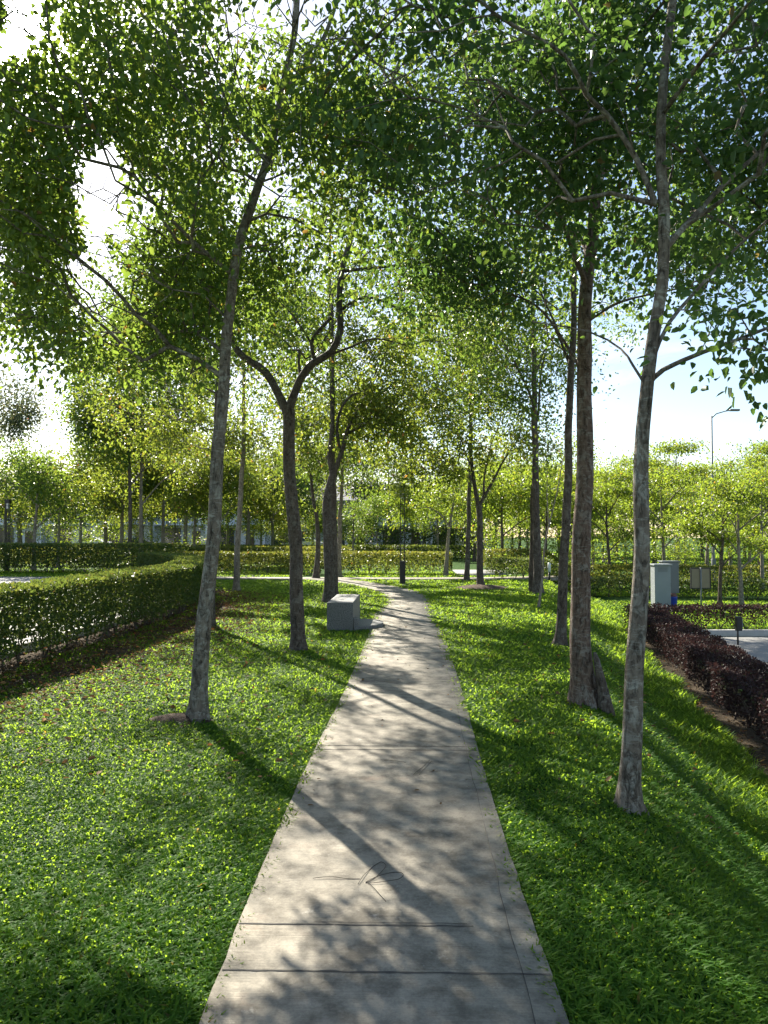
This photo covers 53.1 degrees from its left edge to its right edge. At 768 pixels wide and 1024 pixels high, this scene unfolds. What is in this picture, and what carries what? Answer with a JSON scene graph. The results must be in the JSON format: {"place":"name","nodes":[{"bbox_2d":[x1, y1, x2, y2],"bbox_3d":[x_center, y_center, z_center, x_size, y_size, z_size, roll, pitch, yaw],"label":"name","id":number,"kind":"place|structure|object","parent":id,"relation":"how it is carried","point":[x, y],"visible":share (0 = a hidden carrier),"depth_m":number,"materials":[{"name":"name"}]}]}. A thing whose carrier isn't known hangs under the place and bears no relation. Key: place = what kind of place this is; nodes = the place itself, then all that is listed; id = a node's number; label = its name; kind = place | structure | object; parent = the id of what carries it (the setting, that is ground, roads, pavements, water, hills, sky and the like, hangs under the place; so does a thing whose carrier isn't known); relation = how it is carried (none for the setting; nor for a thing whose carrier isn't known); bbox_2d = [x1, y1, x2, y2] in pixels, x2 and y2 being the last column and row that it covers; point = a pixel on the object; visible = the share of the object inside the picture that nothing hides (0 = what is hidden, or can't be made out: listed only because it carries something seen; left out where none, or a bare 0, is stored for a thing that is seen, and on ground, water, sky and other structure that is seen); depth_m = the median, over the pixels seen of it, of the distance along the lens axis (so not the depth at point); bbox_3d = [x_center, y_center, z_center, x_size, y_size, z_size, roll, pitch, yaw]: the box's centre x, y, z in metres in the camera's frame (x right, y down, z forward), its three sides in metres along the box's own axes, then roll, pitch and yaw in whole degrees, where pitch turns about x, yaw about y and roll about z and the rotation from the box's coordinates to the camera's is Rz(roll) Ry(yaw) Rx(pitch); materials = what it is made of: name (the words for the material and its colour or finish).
{"place":"outdoors","nodes":[
{"label":"outdoors","id":0,"kind":"place"},
{"bbox_2d":[0,576,117,644],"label":"car park","id":1,"kind":"structure","parent":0,"point":[10,579],"depth_m":27.38,"materials":[{"name":"asphalt"}]},
{"bbox_2d":[199,579,568,1023],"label":"path","id":2,"kind":"structure","parent":0,"point":[361,816],"depth_m":3.49,"materials":[{"name":"concrete"}]},
{"bbox_2d":[222,596,550,1023],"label":"path joints","id":3,"kind":"object","parent":2,"relation":"on","point":[405,922],"visible":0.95,"depth_m":3.12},
{"bbox_2d":[0,538,767,1023],"bbox_3d":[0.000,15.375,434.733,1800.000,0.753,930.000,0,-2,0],"label":"ground","id":4,"kind":"structure","parent":0,"point":[750,740],"depth_m":8.04,"materials":[{"name":"plant"}]},
{"bbox_2d":[0,509,38,542],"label":"terrace house","id":5,"kind":"structure","parent":4,"relation":"on","point":[24,537],"depth_m":91.94,"materials":[{"name":"white paint"}]},
{"bbox_2d":[0,461,52,542],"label":"bushy tree","id":6,"kind":"object","parent":4,"relation":"on","point":[26,526],"visible":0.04,"depth_m":61.97,"materials":[{"name":"green plant"}]},
{"bbox_2d":[0,355,55,486],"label":"dark tree","id":7,"kind":"object","parent":4,"relation":"on","point":[12,419],"visible":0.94,"depth_m":44.83,"materials":[{"name":"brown plant"}]},
{"bbox_2d":[0,445,62,542],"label":"bushy tree","id":8,"kind":"object","parent":4,"relation":"on","point":[2,504],"visible":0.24,"depth_m":52.20,"materials":[{"name":"green plant"}]},
{"bbox_2d":[0,521,63,543],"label":"bush","id":9,"kind":"object","parent":4,"relation":"on","point":[42,532],"visible":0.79,"depth_m":57.89,"materials":[{"name":"green plant"}]},
{"bbox_2d":[0,432,95,569],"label":"bushy tree","id":10,"kind":"object","parent":4,"relation":"on","point":[36,481],"visible":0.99,"depth_m":35.59,"materials":[{"name":"green plant"}]},
{"bbox_2d":[0,429,123,566],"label":"bushy tree","id":11,"kind":"object","parent":4,"relation":"on","point":[82,482],"visible":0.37,"depth_m":39.17,"materials":[{"name":"green plant"}]},
{"bbox_2d":[39,511,92,542],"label":"terrace house","id":12,"kind":"structure","parent":4,"relation":"on","point":[66,530],"depth_m":92.74,"materials":[{"name":"white paint"}]},
{"bbox_2d":[0,0,139,370],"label":"overhanging tree","id":13,"kind":"object","parent":4,"relation":"on","point":[31,46],"visible":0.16,"depth_m":6.50,"materials":[{"name":"green plant"}]},
{"bbox_2d":[21,468,126,557],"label":"bushy tree","id":14,"kind":"object","parent":4,"relation":"on","point":[80,530],"visible":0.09,"depth_m":55.43,"materials":[{"name":"green plant"}]},
{"bbox_2d":[0,541,189,571],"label":"clipped hedge","id":15,"kind":"object","parent":4,"relation":"on","point":[31,547],"visible":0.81,"depth_m":32.42,"materials":[{"name":"green plant"}]},
{"bbox_2d":[0,551,204,667],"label":"clipped hedge","id":16,"kind":"object","parent":4,"relation":"on","point":[156,582],"visible":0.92,"depth_m":11.09,"materials":[{"name":"green plant"}]},
{"bbox_2d":[64,459,161,542],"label":"bushy tree","id":17,"kind":"object","parent":4,"relation":"on","point":[105,535],"visible":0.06,"depth_m":57.87,"materials":[{"name":"green plant"}]},
{"bbox_2d":[93,507,149,542],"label":"terrace house","id":18,"kind":"structure","parent":4,"relation":"on","point":[126,536],"depth_m":91.95,"materials":[{"name":"white paint"}]},
{"bbox_2d":[65,432,178,558],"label":"bushy tree","id":19,"kind":"object","parent":4,"relation":"on","point":[149,488],"visible":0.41,"depth_m":46.55,"materials":[{"name":"green plant"}]},
{"bbox_2d":[51,362,214,551],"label":"tall tree","id":20,"kind":"object","parent":4,"relation":"on","point":[141,466],"visible":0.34,"depth_m":37.54,"materials":[{"name":"green plant"}]},
{"bbox_2d":[41,294,232,566],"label":"tall tree","id":21,"kind":"object","parent":4,"relation":"on","point":[91,443],"visible":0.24,"depth_m":36.35,"materials":[{"name":"green plant"}]},
{"bbox_2d":[114,495,172,536],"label":"bushy tree","id":22,"kind":"object","parent":4,"relation":"on","point":[144,520],"visible":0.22,"depth_m":61.81,"materials":[{"name":"green plant"}]},
{"bbox_2d":[86,417,210,542],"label":"tall tree","id":23,"kind":"object","parent":4,"relation":"on","point":[163,524],"visible":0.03,"depth_m":49.96,"materials":[{"name":"green plant"}]},
{"bbox_2d":[5,193,337,626],"bbox_3d":[-4.189,-2.266,14.966,6.265,8.743,5.231,1,-2,-30],"label":"straight tree","id":24,"kind":"object","parent":4,"relation":"on","point":[110,299],"visible":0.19,"depth_m":13.82,"materials":[{"name":"green plant"}]},
{"bbox_2d":[0,545,352,565],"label":"clipped hedge","id":25,"kind":"object","parent":4,"relation":"on","point":[263,548],"visible":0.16,"depth_m":39.54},
{"bbox_2d":[153,508,205,544],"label":"terrace house","id":26,"kind":"structure","parent":4,"relation":"on","point":[190,529],"depth_m":92.74,"materials":[{"name":"white paint"}]},
{"bbox_2d":[146,713,212,724],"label":"soil","id":27,"kind":"structure","parent":4,"relation":"on","point":[180,717],"depth_m":6.62,"materials":[{"name":"brown soil"}]},
{"bbox_2d":[124,446,236,544],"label":"bushy tree","id":28,"kind":"object","parent":4,"relation":"on","point":[185,525],"visible":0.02,"depth_m":56.68,"materials":[{"name":"green plant"}]},
{"bbox_2d":[149,436,236,545],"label":"bushy tree","id":29,"kind":"object","parent":4,"relation":"on","point":[193,524],"visible":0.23,"depth_m":43.95,"materials":[{"name":"green plant"}]},
{"bbox_2d":[29,262,368,590],"bbox_3d":[-5.080,-2.646,22.178,9.878,9.952,6.595,0,-2,0],"label":"straight tree","id":30,"kind":"object","parent":4,"relation":"on","point":[232,438],"visible":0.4,"depth_m":22.08,"materials":[{"name":"green plant"}]},
{"bbox_2d":[160,431,277,531],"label":"bushy tree","id":31,"kind":"object","parent":4,"relation":"on","point":[231,479],"visible":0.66,"depth_m":41.47,"materials":[{"name":"green plant"}]},
{"bbox_2d":[205,488,267,544],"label":"terrace house","id":32,"kind":"structure","parent":4,"relation":"on","point":[243,536],"depth_m":91.94,"materials":[{"name":"white paint"}]},
{"bbox_2d":[10,543,476,560],"bbox_3d":[-13.974,2.648,50.066,40.433,1.246,2.090,0,-2,2],"label":"clipped hedge","id":33,"kind":"object","parent":4,"relation":"on","point":[392,547],"visible":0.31,"depth_m":49.00,"materials":[{"name":"green plant"}]},
{"bbox_2d":[222,513,280,543],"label":"bush","id":34,"kind":"object","parent":4,"relation":"on","point":[257,530],"visible":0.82,"depth_m":59.93,"materials":[{"name":"green plant"}]},
{"bbox_2d":[231,497,286,551],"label":"bushy tree","id":35,"kind":"object","parent":4,"relation":"on","point":[244,521],"visible":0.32,"depth_m":63.58,"materials":[{"name":"green plant"}]},
{"bbox_2d":[209,425,312,544],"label":"tall tree","id":36,"kind":"object","parent":4,"relation":"on","point":[248,526],"visible":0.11,"depth_m":54.84,"materials":[{"name":"green plant"}]},
{"bbox_2d":[0,0,533,723],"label":"slender tree","id":37,"kind":"object","parent":4,"relation":"on","point":[204,290],"visible":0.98,"depth_m":6.53,"materials":[{"name":"green plant"}]},
{"bbox_2d":[232,461,310,544],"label":"bushy tree","id":38,"kind":"object","parent":4,"relation":"on","point":[273,517],"visible":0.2,"depth_m":59.48,"materials":[{"name":"green plant"}]},
{"bbox_2d":[265,451,326,530],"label":"bushy tree","id":39,"kind":"object","parent":4,"relation":"on","point":[301,485],"visible":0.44,"depth_m":51.62,"materials":[{"name":"green plant"}]},
{"bbox_2d":[229,349,389,577],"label":"straight tree","id":40,"kind":"object","parent":4,"relation":"on","point":[316,572],"visible":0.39,"depth_m":28.67,"materials":[{"name":"green plant"}]},
{"bbox_2d":[177,550,452,573],"bbox_3d":[-2.909,2.111,32.355,11.618,1.052,1.510,0,-2,1],"label":"clipped hedge","id":41,"kind":"object","parent":4,"relation":"on","point":[436,555],"visible":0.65,"depth_m":31.91,"materials":[{"name":"green plant"}]},
{"bbox_2d":[233,176,452,595],"bbox_3d":[-1.218,-3.490,19.788,5.907,11.490,6.191,-1,-2,33],"label":"straight tree","id":42,"kind":"object","parent":4,"relation":"on","point":[334,521],"visible":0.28,"depth_m":19.51,"materials":[{"name":"green plant"}]},
{"bbox_2d":[124,0,565,651],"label":"forked tree","id":43,"kind":"object","parent":4,"relation":"on","point":[298,642],"visible":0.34,"depth_m":10.89,"materials":[{"name":"green plant"}]},
{"bbox_2d":[295,434,395,512],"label":"tall tree","id":44,"kind":"object","parent":4,"relation":"on","point":[361,463],"visible":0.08,"depth_m":64.78,"materials":[{"name":"green plant"}]},
{"bbox_2d":[262,327,431,576],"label":"straight tree","id":45,"kind":"object","parent":4,"relation":"on","point":[339,539],"visible":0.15,"depth_m":30.14,"materials":[{"name":"green plant"}]},
{"bbox_2d":[319,484,374,544],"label":"terrace house","id":46,"kind":"structure","parent":4,"relation":"on","point":[344,499],"depth_m":91.94,"materials":[{"name":"white paint"}]},
{"bbox_2d":[314,499,384,559],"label":"bushy tree","id":47,"kind":"object","parent":4,"relation":"on","point":[364,522],"visible":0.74,"depth_m":47.84,"materials":[{"name":"green plant"}]},
{"bbox_2d":[327,594,382,630],"bbox_3d":[-0.486,1.801,13.876,0.952,0.495,1.850,0,-2,0],"label":"granite bench","id":48,"kind":"object","parent":4,"relation":"on","point":[343,611],"visible":0.93,"depth_m":12.96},
{"bbox_2d":[212,208,502,602],"bbox_3d":[-0.816,-2.795,18.969,7.051,10.046,6.740,-1,-2,33],"label":"spreading tree","id":49,"kind":"object","parent":4,"relation":"on","point":[385,413],"visible":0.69,"depth_m":18.30,"materials":[{"name":"green plant"}]},
{"bbox_2d":[351,486,399,558],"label":"bushy tree","id":50,"kind":"object","parent":4,"relation":"on","point":[380,506],"visible":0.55,"depth_m":49.46,"materials":[{"name":"green plant"}]},
{"bbox_2d":[343,456,423,554],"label":"bushy tree","id":51,"kind":"object","parent":4,"relation":"on","point":[369,495],"visible":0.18,"depth_m":61.20,"materials":[{"name":"green plant"}]},
{"bbox_2d":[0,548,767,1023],"bbox_3d":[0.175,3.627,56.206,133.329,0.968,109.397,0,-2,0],"label":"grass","id":52,"kind":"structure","parent":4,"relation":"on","point":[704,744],"depth_m":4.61,"materials":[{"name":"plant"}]},
{"bbox_2d":[0,590,767,839],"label":"fallen leaves","id":53,"kind":"object","parent":4,"relation":"on","point":[137,633],"visible":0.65,"depth_m":9.68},
{"bbox_2d":[398,485,405,584],"bbox_3d":[0.606,0.764,25.188,0.280,3.265,0.280,0,-2,0],"label":"path lamp","id":54,"kind":"object","parent":4,"relation":"on","point":[402,572],"visible":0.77,"depth_m":25.09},
{"bbox_2d":[375,484,429,548],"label":"terrace house","id":55,"kind":"structure","parent":4,"relation":"on","point":[397,527],"depth_m":92.74,"materials":[{"name":"white paint"}]},
{"bbox_2d":[385,462,446,550],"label":"bushy tree","id":56,"kind":"object","parent":4,"relation":"on","point":[408,502],"visible":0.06,"depth_m":57.92,"materials":[{"name":"green plant"}]},
{"bbox_2d":[346,528,495,557],"bbox_3d":[2.674,2.256,55.556,10.767,2.300,1.938,0,-2,2],"label":"tall hedge","id":57,"kind":"object","parent":4,"relation":"on","point":[457,540],"visible":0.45,"depth_m":55.15,"materials":[{"name":"green plant"}]},
{"bbox_2d":[366,463,504,575],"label":"tree","id":58,"kind":"object","parent":4,"relation":"on","point":[443,495],"visible":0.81,"depth_m":30.78,"materials":[{"name":"green plant"}]},
{"bbox_2d":[408,488,463,559],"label":"bushy tree","id":59,"kind":"object","parent":4,"relation":"on","point":[429,525],"visible":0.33,"depth_m":51.03,"materials":[{"name":"green plant"}]},
{"bbox_2d":[371,281,564,580],"bbox_3d":[3.070,-3.142,27.319,7.108,11.268,6.701,0,-2,0],"label":"straight tree","id":60,"kind":"object","parent":4,"relation":"on","point":[467,559],"visible":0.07,"depth_m":27.12,"materials":[{"name":"green plant"}]},
{"bbox_2d":[344,271,603,583],"bbox_3d":[2.864,-2.816,23.874,8.166,10.403,6.677,0,-2,0],"label":"forked tree","id":61,"kind":"object","parent":4,"relation":"on","point":[442,470],"visible":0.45,"depth_m":23.38,"materials":[{"name":"green plant"}]},
{"bbox_2d":[431,444,516,560],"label":"bushy tree","id":62,"kind":"object","parent":4,"relation":"on","point":[474,552],"visible":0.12,"depth_m":47.88,"materials":[{"name":"green plant"}]},
{"bbox_2d":[220,0,767,815],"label":"slender tree","id":63,"kind":"object","parent":4,"relation":"on","point":[560,64],"visible":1,"depth_m":5.14,"materials":[{"name":"green plant"}]},
{"bbox_2d":[460,429,531,548],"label":"bushy tree","id":64,"kind":"object","parent":4,"relation":"on","point":[494,448],"visible":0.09,"depth_m":69.88,"materials":[{"name":"green plant"}]},
{"bbox_2d":[442,444,575,567],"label":"bushy tree","id":65,"kind":"object","parent":4,"relation":"on","point":[514,490],"visible":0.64,"depth_m":36.27,"materials":[{"name":"green plant"}]},
{"bbox_2d":[483,521,547,549],"bbox_3d":[6.955,1.581,41.149,4.493,2.659,3.056,1,-2,-38],"label":"bush","id":66,"kind":"object","parent":4,"relation":"on","point":[505,538],"visible":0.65,"depth_m":40.79,"materials":[{"name":"green plant"}]},
{"bbox_2d":[496,511,572,549],"bbox_3d":[8.954,1.426,43.257,4.906,3.361,3.530,-1,-2,18],"label":"bush","id":67,"kind":"object","parent":4,"relation":"on","point":[549,531],"visible":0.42,"depth_m":43.39,"materials":[{"name":"green plant"}]},
{"bbox_2d":[404,185,667,593],"bbox_3d":[4.063,-3.425,21.364,6.842,11.458,6.010,1,-2,-25],"label":"twin trunk tree","id":68,"kind":"object","parent":4,"relation":"on","point":[535,570],"visible":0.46,"depth_m":21.22,"materials":[{"name":"plant"}]},
{"bbox_2d":[495,461,603,568],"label":"feathery tree","id":69,"kind":"object","parent":4,"relation":"on","point":[552,469],"visible":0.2,"depth_m":40.06,"materials":[{"name":"green plant"}]},
{"bbox_2d":[336,0,767,709],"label":"buttressed tree","id":70,"kind":"object","parent":4,"relation":"on","point":[582,672],"visible":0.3,"depth_m":7.99,"materials":[{"name":"green plant"}]},
{"bbox_2d":[369,2,741,646],"bbox_3d":[2.597,-3.187,11.312,5.361,10.379,5.264,2,-2,-41],"label":"straight tree","id":71,"kind":"object","parent":4,"relation":"on","point":[560,636],"visible":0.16,"depth_m":11.29,"materials":[{"name":"green plant"}]},
{"bbox_2d":[519,399,597,606],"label":"slender tree","id":72,"kind":"object","parent":4,"relation":"on","point":[549,521],"visible":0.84,"depth_m":17.19,"materials":[{"name":"green plant"}]},
{"bbox_2d":[522,494,632,543],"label":"feathery tree","id":73,"kind":"object","parent":4,"relation":"on","point":[597,535],"visible":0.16,"depth_m":46.82,"materials":[{"name":"green plant"}]},
{"bbox_2d":[546,435,609,560],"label":"bushy tree","id":74,"kind":"object","parent":4,"relation":"on","point":[575,452],"visible":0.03,"depth_m":70.49,"materials":[{"name":"green plant"}]},
{"bbox_2d":[557,468,632,567],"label":"bushy tree","id":75,"kind":"object","parent":4,"relation":"on","point":[603,509],"visible":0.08,"depth_m":55.01,"materials":[{"name":"green plant"}]},
{"bbox_2d":[593,652,615,716],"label":"dead stem","id":76,"kind":"object","parent":4,"relation":"on","point":[604,703],"visible":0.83,"depth_m":7.19,"materials":[{"name":"wood"}]},
{"bbox_2d":[571,525,657,575],"bbox_3d":[12.234,2.208,42.813,3.753,3.008,5.516,1,-2,-35],"label":"bush","id":77,"kind":"object","parent":4,"relation":"on","point":[605,551],"visible":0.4,"depth_m":42.14,"materials":[{"name":"green plant"}]},
{"bbox_2d":[546,466,689,585],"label":"feathery tree","id":78,"kind":"object","parent":4,"relation":"on","point":[625,488],"visible":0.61,"depth_m":35.65,"materials":[{"name":"green plant"}]},
{"bbox_2d":[483,547,767,587],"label":"clipped hedge","id":79,"kind":"object","parent":4,"relation":"on","point":[605,569],"visible":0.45,"depth_m":34.26,"materials":[{"name":"green plant"}]},
{"bbox_2d":[484,556,767,599],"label":"clipped hedge","id":80,"kind":"object","parent":4,"relation":"on","point":[728,581],"visible":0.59,"depth_m":29.00,"materials":[{"name":"green plant"}]},
{"bbox_2d":[573,464,700,571],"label":"feathery tree","id":81,"kind":"object","parent":4,"relation":"on","point":[602,525],"visible":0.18,"depth_m":49.04,"materials":[{"name":"green plant"}]},
{"bbox_2d":[600,531,682,564],"bbox_3d":[13.692,2.274,40.761,4.978,2.750,3.555,1,-2,-24],"label":"bush","id":82,"kind":"object","parent":4,"relation":"on","point":[655,554],"visible":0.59,"depth_m":40.71,"materials":[{"name":"green plant"}]},
{"bbox_2d":[594,465,710,563],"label":"bushy tree","id":83,"kind":"object","parent":4,"relation":"on","point":[653,524],"visible":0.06,"depth_m":61.66,"materials":[{"name":"green plant"}]},
{"bbox_2d":[650,564,672,607],"bbox_3d":[8.755,2.375,24.318,0.580,1.470,0.500,0,-2,0],"label":"utility cabinet","id":84,"kind":"object","parent":4,"relation":"on","point":[660,583],"visible":0.75,"depth_m":24.14,"materials":[{"name":"metal"}]},
{"bbox_2d":[600,437,726,564],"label":"feathery tree","id":85,"kind":"object","parent":4,"relation":"on","point":[669,448],"visible":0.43,"depth_m":52.99,"materials":[{"name":"green plant"}]},
{"bbox_2d":[598,458,735,560],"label":"feathery tree","id":86,"kind":"object","parent":4,"relation":"on","point":[690,470],"visible":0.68,"depth_m":35.84,"materials":[{"name":"green plant"}]},
{"bbox_2d":[658,561,679,592],"bbox_3d":[9.225,2.358,24.889,0.580,1.560,0.420,0,-2,0],"label":"utility cabinet","id":87,"kind":"object","parent":4,"relation":"on","point":[675,578],"visible":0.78,"depth_m":24.71,"materials":[{"name":"grey metal"}]},
{"bbox_2d":[651,535,710,571],"bbox_3d":[16.516,2.333,42.912,3.362,2.766,5.045,0,-2,-2],"label":"bush","id":88,"kind":"object","parent":4,"relation":"on","point":[679,548],"visible":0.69,"depth_m":42.97,"materials":[{"name":"green plant"}]},
{"bbox_2d":[621,601,767,629],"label":"purple hedge","id":89,"kind":"object","parent":4,"relation":"on","point":[689,608],"visible":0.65,"depth_m":19.07,"materials":[{"name":"green plant"}]},
{"bbox_2d":[627,607,767,745],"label":"purple hedge","id":90,"kind":"object","parent":4,"relation":"on","point":[667,628],"visible":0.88,"depth_m":11.00,"materials":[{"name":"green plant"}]},
{"bbox_2d":[690,567,710,604],"bbox_3d":[10.265,2.509,24.918,0.660,1.420,0.084,0,-2,0],"label":"notice board","id":91,"kind":"object","parent":4,"relation":"on","point":[700,578],"visible":0.89,"depth_m":24.93,"materials":[{"name":"metal"}]},
{"bbox_2d":[651,484,767,564],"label":"feathery tree","id":92,"kind":"object","parent":4,"relation":"on","point":[682,493],"visible":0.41,"depth_m":40.99,"materials":[{"name":"green plant"}]},
{"bbox_2d":[660,465,767,604],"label":"feathery tree","id":93,"kind":"object","parent":4,"relation":"on","point":[721,540],"visible":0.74,"depth_m":25.52,"materials":[{"name":"green plant"}]},
{"bbox_2d":[669,471,767,604],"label":"feathery tree","id":94,"kind":"object","parent":4,"relation":"on","point":[750,494],"visible":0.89,"depth_m":24.85,"materials":[{"name":"green plant"}]},
{"bbox_2d":[711,409,739,576],"bbox_3d":[17.795,-0.849,40.045,1.560,9.065,0.200,0,-2,0],"label":"street light","id":95,"kind":"object","parent":4,"relation":"on","point":[713,560],"visible":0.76,"depth_m":40.07,"materials":[{"name":"metal"}]},
{"bbox_2d":[688,629,767,635],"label":"road kerb","id":96,"kind":"structure","parent":4,"relation":"on","point":[744,632],"depth_m":17.97,"materials":[{"name":"concrete"}]},
{"bbox_2d":[701,466,767,589],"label":"feathery tree","id":97,"kind":"object","parent":4,"relation":"on","point":[760,527],"visible":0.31,"depth_m":32.92,"materials":[{"name":"green plant"}]},
{"bbox_2d":[705,450,767,574],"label":"feathery tree","id":98,"kind":"object","parent":4,"relation":"on","point":[746,459],"visible":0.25,"depth_m":46.66,"materials":[{"name":"green plant"}]},
{"bbox_2d":[727,438,767,512],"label":"feathery tree","id":99,"kind":"object","parent":4,"relation":"on","point":[763,448],"visible":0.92,"depth_m":40.62,"materials":[{"name":"green plant"}]},
{"bbox_2d":[0,0,767,537],"label":"sky","id":100,"kind":"structure","parent":0,"point":[677,413],"materials":[{"name":"white"}]},
{"bbox_2d":[216,576,591,580],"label":"cross path","id":101,"kind":"structure","parent":0,"point":[452,578],"depth_m":28.48,"materials":[{"name":"concrete"}]},
{"bbox_2d":[721,637,767,663],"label":"road","id":102,"kind":"structure","parent":0,"point":[757,647],"depth_m":16.57,"materials":[{"name":"asphalt"}]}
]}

